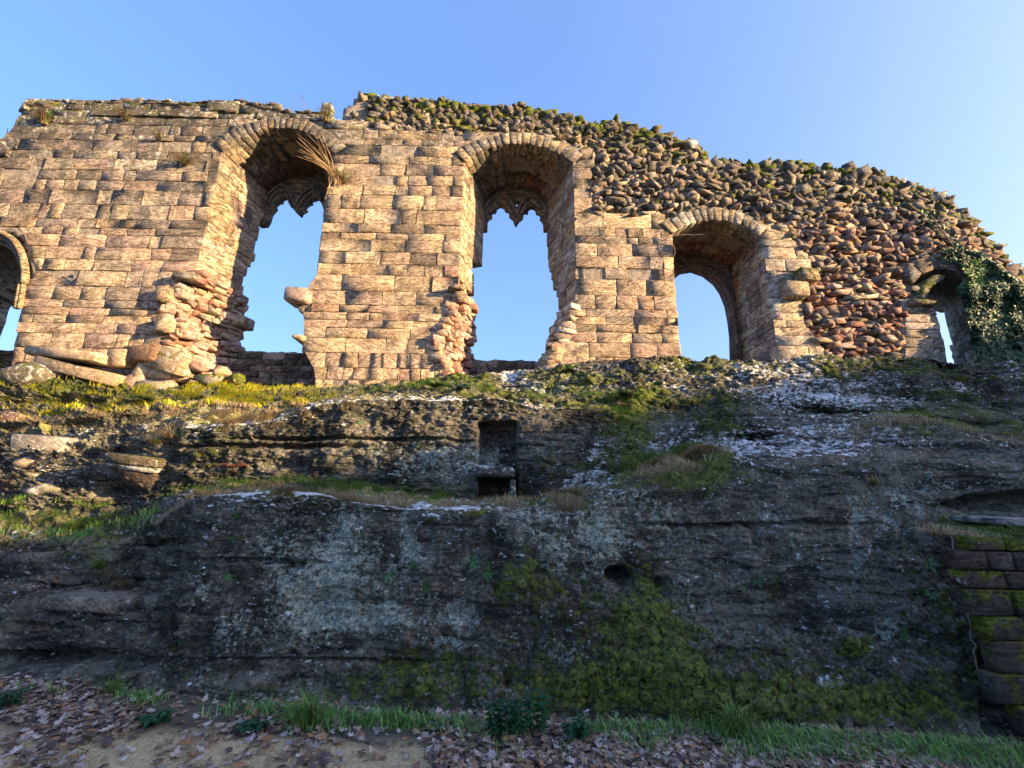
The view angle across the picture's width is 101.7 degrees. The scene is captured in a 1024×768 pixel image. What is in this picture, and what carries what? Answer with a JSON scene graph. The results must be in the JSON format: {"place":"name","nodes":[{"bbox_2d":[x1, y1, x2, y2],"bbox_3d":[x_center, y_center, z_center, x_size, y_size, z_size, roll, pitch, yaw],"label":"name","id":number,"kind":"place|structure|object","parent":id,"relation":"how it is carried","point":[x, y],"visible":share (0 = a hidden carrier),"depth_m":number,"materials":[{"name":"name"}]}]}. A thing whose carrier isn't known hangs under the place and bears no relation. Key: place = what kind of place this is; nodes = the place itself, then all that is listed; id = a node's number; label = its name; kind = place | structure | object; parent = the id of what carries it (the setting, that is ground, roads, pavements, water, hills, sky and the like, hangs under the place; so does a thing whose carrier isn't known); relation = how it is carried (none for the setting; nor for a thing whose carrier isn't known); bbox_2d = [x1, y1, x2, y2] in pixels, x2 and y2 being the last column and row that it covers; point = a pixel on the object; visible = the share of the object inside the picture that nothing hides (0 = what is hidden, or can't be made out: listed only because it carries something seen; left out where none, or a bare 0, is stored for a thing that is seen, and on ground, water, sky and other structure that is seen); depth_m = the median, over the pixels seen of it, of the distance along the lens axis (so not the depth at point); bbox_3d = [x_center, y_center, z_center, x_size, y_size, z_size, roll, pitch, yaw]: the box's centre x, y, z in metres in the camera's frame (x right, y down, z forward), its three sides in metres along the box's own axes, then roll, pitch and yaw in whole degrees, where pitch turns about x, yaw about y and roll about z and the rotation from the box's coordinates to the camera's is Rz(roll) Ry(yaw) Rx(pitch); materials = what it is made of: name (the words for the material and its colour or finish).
{"place":"outdoors","nodes":[
{"label":"outdoors","id":0,"kind":"place"},
{"bbox_2d":[150,471,620,511],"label":"ledge grass","id":1,"kind":"structure","parent":0,"point":[282,487],"depth_m":4.44,"materials":[{"name":"green plant"}]},
{"bbox_2d":[0,664,1015,767],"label":"fallen leaves","id":2,"kind":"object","parent":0,"point":[140,756],"depth_m":2.58,"materials":[{"name":"brown plant"}]},
{"bbox_2d":[0,687,29,707],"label":"leafy plant","id":3,"kind":"object","parent":2,"relation":"on","point":[8,697],"visible":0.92,"depth_m":2.94,"materials":[{"name":"green plant"}]},
{"bbox_2d":[83,658,138,695],"bbox_3d":[-2.980,2.228,3.157,0.364,0.241,0.385,-6,-15,26],"label":"grass tuft","id":4,"kind":"object","parent":2,"relation":"on","point":[110,686],"visible":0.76,"depth_m":3.13,"materials":[{"name":"green plant"}]},
{"bbox_2d":[137,708,176,729],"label":"leafy plant","id":5,"kind":"object","parent":2,"relation":"on","point":[164,715],"visible":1,"depth_m":2.76,"materials":[{"name":"green plant"}]},
{"bbox_2d":[233,718,269,735],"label":"leafy plant","id":6,"kind":"object","parent":2,"relation":"on","point":[250,724],"visible":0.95,"depth_m":2.67,"materials":[{"name":"green plant"}]},
{"bbox_2d":[274,681,338,730],"bbox_3d":[-1.346,2.141,2.766,0.460,0.293,0.437,11,-17,-35],"label":"grass tuft","id":7,"kind":"object","parent":2,"relation":"on","point":[307,714],"visible":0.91,"depth_m":2.75,"materials":[{"name":"green plant"}]},
{"bbox_2d":[411,760,421,767],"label":"fallen leaf","id":8,"kind":"object","parent":2,"relation":"on","point":[415,764],"visible":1,"depth_m":2.37,"materials":[{"name":"brown plant"}]},
{"bbox_2d":[431,751,438,759],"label":"fallen leaf","id":9,"kind":"object","parent":2,"relation":"on","point":[434,757],"visible":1,"depth_m":2.43,"materials":[{"name":"plant"}]},
{"bbox_2d":[487,748,495,756],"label":"fallen leaf","id":10,"kind":"object","parent":2,"relation":"on","point":[490,751],"visible":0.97,"depth_m":2.48,"materials":[{"name":"plant"}]},
{"bbox_2d":[492,757,499,767],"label":"fallen leaf","id":11,"kind":"object","parent":2,"relation":"on","point":[496,763],"visible":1,"depth_m":2.39,"materials":[{"name":"plant"}]},
{"bbox_2d":[481,698,516,735],"bbox_3d":[-0.085,2.161,2.683,0.222,0.223,0.188,-12,-18,42],"label":"leafy plant","id":12,"kind":"object","parent":2,"relation":"on","point":[496,719],"visible":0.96,"depth_m":2.68,"materials":[{"name":"green plant"}]},
{"bbox_2d":[504,763,513,767],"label":"fallen leaf","id":13,"kind":"object","parent":2,"relation":"on","point":[508,765],"visible":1,"depth_m":2.37,"materials":[{"name":"plant"}]},
{"bbox_2d":[0,674,1023,767],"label":"verge grass","id":14,"kind":"structure","parent":2,"relation":"on","point":[991,750],"depth_m":2.70,"materials":[{"name":"green plant"}]},
{"bbox_2d":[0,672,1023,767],"bbox_3d":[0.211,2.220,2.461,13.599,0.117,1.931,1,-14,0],"label":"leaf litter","id":15,"kind":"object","parent":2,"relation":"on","point":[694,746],"visible":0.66,"depth_m":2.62,"materials":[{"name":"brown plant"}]},
{"bbox_2d":[435,760,444,767],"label":"fallen leaf","id":16,"kind":"object","parent":15,"relation":"on","point":[439,765],"visible":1,"depth_m":2.37,"materials":[{"name":"brown plant"}]},
{"bbox_2d":[456,759,463,767],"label":"fallen leaf","id":17,"kind":"object","parent":15,"relation":"on","point":[460,763],"visible":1,"depth_m":2.38,"materials":[{"name":"plant"}]},
{"bbox_2d":[458,756,466,763],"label":"fallen leaf","id":18,"kind":"object","parent":15,"relation":"on","point":[462,758],"visible":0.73,"depth_m":2.43,"materials":[{"name":"brown plant"}]},
{"bbox_2d":[488,751,494,760],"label":"fallen leaf","id":19,"kind":"object","parent":15,"relation":"on","point":[492,755],"visible":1,"depth_m":2.45,"materials":[{"name":"grey plant"}]},
{"bbox_2d":[596,757,605,767],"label":"fallen leaf","id":20,"kind":"object","parent":15,"relation":"on","point":[598,760],"visible":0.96,"depth_m":2.43,"materials":[{"name":"brown plant"}]},
{"bbox_2d":[502,698,527,734],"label":"leafy plant","id":21,"kind":"object","parent":2,"relation":"on","point":[514,725],"visible":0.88,"depth_m":2.69,"materials":[{"name":"green plant"}]},
{"bbox_2d":[525,762,533,767],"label":"fallen leaf","id":22,"kind":"object","parent":2,"relation":"on","point":[528,765],"visible":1,"depth_m":2.37,"materials":[{"name":"brown plant"}]},
{"bbox_2d":[520,688,553,733],"bbox_3d":[0.152,2.153,2.746,0.175,0.284,0.201,12,-18,-40],"label":"leafy plant","id":23,"kind":"object","parent":2,"relation":"on","point":[541,726],"visible":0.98,"depth_m":2.73,"materials":[{"name":"green plant"}]},
{"bbox_2d":[537,756,546,761],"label":"fallen leaf","id":24,"kind":"object","parent":2,"relation":"on","point":[544,759],"visible":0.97,"depth_m":2.44,"materials":[{"name":"plant"}]},
{"bbox_2d":[551,756,559,762],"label":"fallen leaf","id":25,"kind":"object","parent":2,"relation":"on","point":[555,761],"visible":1,"depth_m":2.43,"materials":[{"name":"brown plant"}]},
{"bbox_2d":[561,709,593,740],"bbox_3d":[0.428,2.215,2.688,0.172,0.167,0.174,-10,-17,38],"label":"leafy plant","id":26,"kind":"object","parent":2,"relation":"on","point":[580,726],"visible":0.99,"depth_m":2.67,"materials":[{"name":"green plant"}]},
{"bbox_2d":[702,683,765,746],"bbox_3d":[1.466,2.181,2.748,0.517,0.330,0.451,6,-14,-19],"label":"grass tuft","id":27,"kind":"object","parent":2,"relation":"on","point":[738,723],"visible":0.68,"depth_m":2.73,"materials":[{"name":"green plant"}]},
{"bbox_2d":[943,515,1023,749],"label":"masonry stub","id":28,"kind":"object","parent":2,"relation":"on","point":[990,602],"visible":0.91,"depth_m":2.87,"materials":[{"name":"stone"}]},
{"bbox_2d":[918,522,1023,537],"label":"stub grass","id":29,"kind":"structure","parent":28,"relation":"on","point":[992,531],"depth_m":3.19,"materials":[{"name":"green plant"}]},
{"bbox_2d":[0,353,1023,739],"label":"rock outcrop","id":30,"kind":"object","parent":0,"point":[634,601],"visible":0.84,"depth_m":3.82,"materials":[{"name":"grey stone"}]},
{"bbox_2d":[0,410,28,421],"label":"boulder","id":31,"kind":"object","parent":30,"relation":"on","point":[8,414],"visible":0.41,"depth_m":6.85,"materials":[{"name":"stone"}]},
{"bbox_2d":[12,456,36,467],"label":"boulder","id":32,"kind":"object","parent":30,"relation":"on","point":[25,462],"visible":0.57,"depth_m":5.88,"materials":[{"name":"stone"}]},
{"bbox_2d":[5,551,62,565],"bbox_3d":[-5.269,1.976,4.632,0.641,0.216,0.339,1,-14,0],"label":"boulder","id":33,"kind":"object","parent":30,"relation":"on","point":[36,557],"visible":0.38,"depth_m":4.53,"materials":[{"name":"stone"}]},
{"bbox_2d":[0,361,75,385],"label":"boulder","id":34,"kind":"object","parent":30,"relation":"on","point":[30,372],"visible":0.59,"depth_m":7.46,"materials":[{"name":"stone"}]},
{"bbox_2d":[23,483,61,494],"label":"boulder","id":35,"kind":"object","parent":30,"relation":"on","point":[39,489],"visible":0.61,"depth_m":5.55,"materials":[{"name":"stone"}]},
{"bbox_2d":[10,434,80,451],"bbox_3d":[-6.881,0.983,6.297,0.995,0.390,0.572,1,-14,0],"label":"boulder","id":36,"kind":"object","parent":30,"relation":"on","point":[22,441],"visible":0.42,"depth_m":6.06,"materials":[{"name":"stone"}]},
{"bbox_2d":[41,414,76,429],"bbox_3d":[-7.465,0.699,6.944,0.750,0.408,0.352,1,-14,0],"label":"boulder","id":37,"kind":"object","parent":30,"relation":"on","point":[51,419],"visible":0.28,"depth_m":6.80,"materials":[{"name":"stone"}]},
{"bbox_2d":[53,405,69,412],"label":"boulder","id":38,"kind":"object","parent":30,"relation":"on","point":[57,409],"visible":0.24,"depth_m":6.93,"materials":[{"name":"stone"}]},
{"bbox_2d":[62,516,90,532],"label":"grass tuft","id":39,"kind":"object","parent":30,"relation":"on","point":[75,525],"visible":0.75,"depth_m":5.08,"materials":[{"name":"green plant"}]},
{"bbox_2d":[34,355,126,386],"bbox_3d":[-7.903,-0.208,7.779,1.800,0.638,0.540,0,-14,6],"label":"fallen slab","id":40,"kind":"object","parent":30,"relation":"on","point":[98,375],"depth_m":7.51,"materials":[{"name":"stone"}]},
{"bbox_2d":[24,345,120,369],"bbox_3d":[-8.239,-0.496,7.857,1.707,0.404,0.532,-1,-14,9],"label":"fallen slab","id":41,"kind":"object","parent":40,"relation":"on","point":[91,359],"depth_m":7.62,"materials":[{"name":"stone"}]},
{"bbox_2d":[106,349,136,369],"bbox_3d":[-7.244,-0.462,7.821,0.384,0.361,0.438,-1,-14,9],"label":"fallen block","id":42,"kind":"object","parent":40,"relation":"on","point":[116,358],"depth_m":7.64,"materials":[{"name":"stone"}]},
{"bbox_2d":[45,587,141,613],"bbox_3d":[-3.845,2.026,3.911,0.777,0.120,0.358,-1,-14,8],"label":"boulder","id":43,"kind":"object","parent":30,"relation":"on","point":[91,600],"visible":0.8,"depth_m":3.77,"materials":[{"name":"stone"}]},
{"bbox_2d":[0,488,200,590],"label":"ledge grass","id":44,"kind":"structure","parent":30,"relation":"on","point":[83,533],"depth_m":5.02,"materials":[{"name":"green plant"}]},
{"bbox_2d":[84,556,121,569],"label":"grass tuft","id":45,"kind":"object","parent":30,"relation":"on","point":[101,565],"visible":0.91,"depth_m":4.41,"materials":[{"name":"green plant"}]},
{"bbox_2d":[107,488,133,490],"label":"fern","id":46,"kind":"object","parent":30,"relation":"on","point":[120,489],"visible":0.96,"depth_m":5.76,"materials":[{"name":"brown plant"}]},
{"bbox_2d":[124,374,147,387],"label":"boulder","id":47,"kind":"object","parent":30,"relation":"on","point":[132,380],"visible":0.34,"depth_m":7.58,"materials":[{"name":"stone"}]},
{"bbox_2d":[103,452,173,492],"bbox_3d":[-4.908,1.206,5.592,0.704,0.518,0.625,1,-14,0],"label":"carved corbel","id":48,"kind":"object","parent":30,"relation":"on","point":[147,470],"visible":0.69,"depth_m":5.37,"materials":[{"name":"stone"}]},
{"bbox_2d":[131,362,152,378],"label":"boulder","id":49,"kind":"object","parent":30,"relation":"on","point":[141,368],"visible":0.31,"depth_m":7.64,"materials":[{"name":"stone"}]},
{"bbox_2d":[127,395,160,401],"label":"fern","id":50,"kind":"object","parent":30,"relation":"on","point":[147,398],"visible":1,"depth_m":6.95,"materials":[{"name":"green plant"}]},
{"bbox_2d":[134,433,167,443],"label":"grass tuft","id":51,"kind":"object","parent":30,"relation":"on","point":[156,440],"visible":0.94,"depth_m":5.66,"materials":[{"name":"green plant"}]},
{"bbox_2d":[143,594,159,608],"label":"boulder","id":52,"kind":"object","parent":30,"relation":"on","point":[149,601],"visible":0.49,"depth_m":3.77,"materials":[{"name":"stone"}]},
{"bbox_2d":[135,378,178,388],"bbox_3d":[-6.508,0.089,7.662,0.735,0.375,0.403,1,-14,0],"label":"boulder","id":53,"kind":"object","parent":30,"relation":"on","point":[168,383],"visible":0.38,"depth_m":7.56,"materials":[{"name":"stone"}]},
{"bbox_2d":[140,423,182,438],"bbox_3d":[-4.696,0.629,5.680,0.736,0.365,0.679,1,-14,0],"label":"rock","id":54,"kind":"object","parent":30,"relation":"on","point":[168,434],"visible":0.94,"depth_m":5.64,"materials":[{"name":"brown stone"}]},
{"bbox_2d":[147,368,190,383],"bbox_3d":[-6.362,-0.185,7.775,0.806,0.354,0.422,1,-14,0],"label":"boulder","id":55,"kind":"object","parent":30,"relation":"on","point":[153,373],"visible":0.49,"depth_m":7.63,"materials":[{"name":"stone"}]},
{"bbox_2d":[144,346,205,380],"bbox_3d":[-6.296,-0.402,7.808,0.882,0.639,0.531,-1,-14,10],"label":"boulder","id":56,"kind":"object","parent":55,"relation":"on","point":[172,361],"visible":0.74,"depth_m":7.58,"materials":[{"name":"stone"}]},
{"bbox_2d":[121,343,162,364],"bbox_3d":[-6.860,-0.524,7.852,0.869,0.387,0.532,-2,-14,11],"label":"fallen block","id":57,"kind":"object","parent":56,"relation":"on","point":[136,354],"depth_m":7.59,"materials":[{"name":"stone"}]},
{"bbox_2d":[188,359,214,372],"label":"boulder","id":58,"kind":"object","parent":56,"relation":"on","point":[199,365],"visible":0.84,"depth_m":7.68,"materials":[{"name":"stone"}]},
{"bbox_2d":[0,375,395,451],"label":"sunlit grass","id":59,"kind":"structure","parent":30,"relation":"on","point":[227,385],"depth_m":6.77,"materials":[{"name":"green plant"}]},
{"bbox_2d":[193,374,225,385],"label":"boulder","id":60,"kind":"object","parent":30,"relation":"on","point":[204,379],"visible":0.79,"depth_m":7.61,"materials":[{"name":"stone"}]},
{"bbox_2d":[212,366,231,377],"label":"boulder","id":61,"kind":"object","parent":60,"relation":"on","point":[226,372],"visible":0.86,"depth_m":7.67,"materials":[{"name":"stone"}]},
{"bbox_2d":[223,572,232,580],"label":"weed","id":62,"kind":"object","parent":30,"relation":"on","point":[227,576],"visible":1,"depth_m":3.54,"materials":[{"name":"green plant"}]},
{"bbox_2d":[212,463,247,466],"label":"fern","id":63,"kind":"object","parent":30,"relation":"on","point":[235,465],"visible":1,"depth_m":5.29,"materials":[{"name":"brown plant"}]},
{"bbox_2d":[232,512,239,519],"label":"weed","id":64,"kind":"object","parent":30,"relation":"on","point":[236,515],"visible":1,"depth_m":3.83,"materials":[{"name":"green plant"}]},
{"bbox_2d":[228,373,245,384],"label":"boulder","id":65,"kind":"object","parent":30,"relation":"on","point":[237,379],"visible":0.97,"depth_m":7.63,"materials":[{"name":"stone"}]},
{"bbox_2d":[382,571,393,581],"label":"weed","id":66,"kind":"object","parent":30,"relation":"on","point":[387,577],"visible":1,"depth_m":3.49,"materials":[{"name":"green plant"}]},
{"bbox_2d":[408,560,418,568],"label":"weed","id":67,"kind":"object","parent":30,"relation":"on","point":[413,566],"visible":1,"depth_m":3.50,"materials":[{"name":"green plant"}]},
{"bbox_2d":[422,581,430,590],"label":"weed","id":68,"kind":"object","parent":30,"relation":"on","point":[425,588],"visible":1,"depth_m":3.44,"materials":[{"name":"green plant"}]},
{"bbox_2d":[421,381,445,387],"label":"fern","id":69,"kind":"object","parent":30,"relation":"on","point":[435,384],"visible":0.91,"depth_m":6.33,"materials":[{"name":"green plant"}]},
{"bbox_2d":[442,384,471,389],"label":"fern","id":70,"kind":"object","parent":30,"relation":"on","point":[454,387],"visible":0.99,"depth_m":6.30,"materials":[{"name":"green plant"}]},
{"bbox_2d":[461,553,480,569],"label":"weed","id":71,"kind":"object","parent":30,"relation":"on","point":[472,564],"visible":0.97,"depth_m":3.48,"materials":[{"name":"green plant"}]},
{"bbox_2d":[482,561,495,581],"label":"weed","id":72,"kind":"object","parent":30,"relation":"on","point":[488,568],"visible":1,"depth_m":3.42,"materials":[{"name":"green plant"}]},
{"bbox_2d":[474,465,515,496],"bbox_3d":[-0.204,1.203,5.152,0.511,0.380,0.539,1,-14,0],"label":"niche ledge","id":73,"kind":"object","parent":30,"relation":"on","point":[488,472],"visible":0.9,"depth_m":4.95,"materials":[{"name":"stone"}]},
{"bbox_2d":[0,90,1023,388],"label":"ruined castle wall","id":74,"kind":"structure","parent":30,"relation":"on","point":[116,232],"depth_m":9.15,"materials":[{"name":"stone"}]},
{"bbox_2d":[21,96,59,125],"bbox_3d":[-10.731,-6.209,9.611,0.961,0.527,1.029,1,-14,0],"label":"dry weed","id":75,"kind":"object","parent":74,"relation":"attached to","point":[44,117],"visible":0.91,"depth_m":9.51,"materials":[{"name":"beige plant"}]},
{"bbox_2d":[109,100,138,120],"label":"dry weed","id":76,"kind":"object","parent":74,"relation":"attached to","point":[124,115],"visible":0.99,"depth_m":9.54,"materials":[{"name":"beige plant"}]},
{"bbox_2d":[144,125,170,139],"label":"dry weed","id":77,"kind":"object","parent":74,"relation":"attached to","point":[158,135],"visible":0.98,"depth_m":9.42,"materials":[{"name":"beige plant"}]},
{"bbox_2d":[163,148,202,165],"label":"dry weed","id":78,"kind":"object","parent":74,"relation":"attached to","point":[183,159],"visible":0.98,"depth_m":9.25,"materials":[{"name":"brown plant"}]},
{"bbox_2d":[296,133,340,197],"bbox_3d":[-4.209,-4.792,9.056,1.320,1.876,0.504,1,-14,0],"label":"dry stalk clump","id":79,"kind":"object","parent":74,"relation":"attached to","point":[325,168],"visible":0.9,"depth_m":9.16,"materials":[{"name":"brown plant"}]},
{"bbox_2d":[314,104,336,122],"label":"dry weed","id":80,"kind":"object","parent":74,"relation":"attached to","point":[325,115],"visible":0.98,"depth_m":9.58,"materials":[{"name":"beige plant"}]},
{"bbox_2d":[325,164,357,183],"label":"dry weed","id":81,"kind":"object","parent":74,"relation":"attached to","point":[341,178],"visible":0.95,"depth_m":9.14,"materials":[{"name":"brown plant"}]},
{"bbox_2d":[556,131,569,140],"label":"dry weed","id":82,"kind":"object","parent":74,"relation":"on","point":[561,136],"visible":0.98,"depth_m":9.50,"materials":[{"name":"beige plant"}]},
{"bbox_2d":[920,210,1023,365],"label":"ivy","id":83,"kind":"object","parent":74,"relation":"attached to","point":[995,315],"visible":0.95,"depth_m":8.40,"materials":[{"name":"green plant"}]},
{"bbox_2d":[562,368,578,371],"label":"fern","id":84,"kind":"object","parent":30,"relation":"on","point":[569,369],"visible":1,"depth_m":7.06,"materials":[{"name":"green plant"}]},
{"bbox_2d":[560,484,581,496],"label":"grass tuft","id":85,"kind":"object","parent":30,"relation":"on","point":[575,491],"visible":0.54,"depth_m":4.48,"materials":[{"name":"green plant"}]},
{"bbox_2d":[608,390,643,396],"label":"fern","id":86,"kind":"object","parent":30,"relation":"on","point":[624,393],"visible":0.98,"depth_m":6.17,"materials":[{"name":"green plant"}]},
{"bbox_2d":[323,376,1023,444],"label":"slope grass","id":87,"kind":"structure","parent":30,"relation":"on","point":[912,420],"depth_m":6.13,"materials":[{"name":"green plant"}]},
{"bbox_2d":[751,576,765,588],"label":"weed","id":88,"kind":"object","parent":30,"relation":"on","point":[756,581],"visible":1,"depth_m":3.57,"materials":[{"name":"green plant"}]},
{"bbox_2d":[865,474,889,484],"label":"grass tuft","id":89,"kind":"object","parent":30,"relation":"on","point":[872,480],"visible":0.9,"depth_m":4.20,"materials":[{"name":"green plant"}]},
{"bbox_2d":[873,463,891,506],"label":"bramble stem","id":90,"kind":"object","parent":30,"relation":"on","point":[881,486],"visible":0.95,"depth_m":4.21,"materials":[{"name":"brown plant"}]},
{"bbox_2d":[897,624,907,639],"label":"weed","id":91,"kind":"object","parent":30,"relation":"on","point":[905,630],"visible":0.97,"depth_m":3.18,"materials":[{"name":"green plant"}]},
{"bbox_2d":[925,558,940,573],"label":"weed","id":92,"kind":"object","parent":30,"relation":"on","point":[931,562],"visible":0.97,"depth_m":3.67,"materials":[{"name":"green plant"}]},
{"bbox_2d":[924,589,942,600],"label":"weed","id":93,"kind":"object","parent":30,"relation":"on","point":[932,595],"visible":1,"depth_m":3.44,"materials":[{"name":"green plant"}]},
{"bbox_2d":[949,533,954,586],"bbox_3d":[3.883,1.594,3.667,0.583,0.545,0.064,13,-18,-42],"label":"ivy root","id":94,"kind":"object","parent":30,"relation":"hanging from","point":[952,543],"visible":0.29,"depth_m":3.79,"materials":[{"name":"plant"}]},
{"bbox_2d":[966,614,977,674],"bbox_3d":[3.542,1.911,3.212,0.600,0.444,0.046,13,-18,-41],"label":"ivy root","id":95,"kind":"object","parent":30,"relation":"attached to","point":[975,647],"visible":0.58,"depth_m":3.10,"materials":[{"name":"plant"}]},
{"bbox_2d":[0,0,1023,363],"label":"sky","id":96,"kind":"structure","parent":0,"point":[930,93],"materials":[{"name":"blue"}]},
{"bbox_2d":[538,393,738,508],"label":"dry grass","id":97,"kind":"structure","parent":0,"point":[681,461],"depth_m":4.68,"materials":[{"name":"green plant"}]}
]}

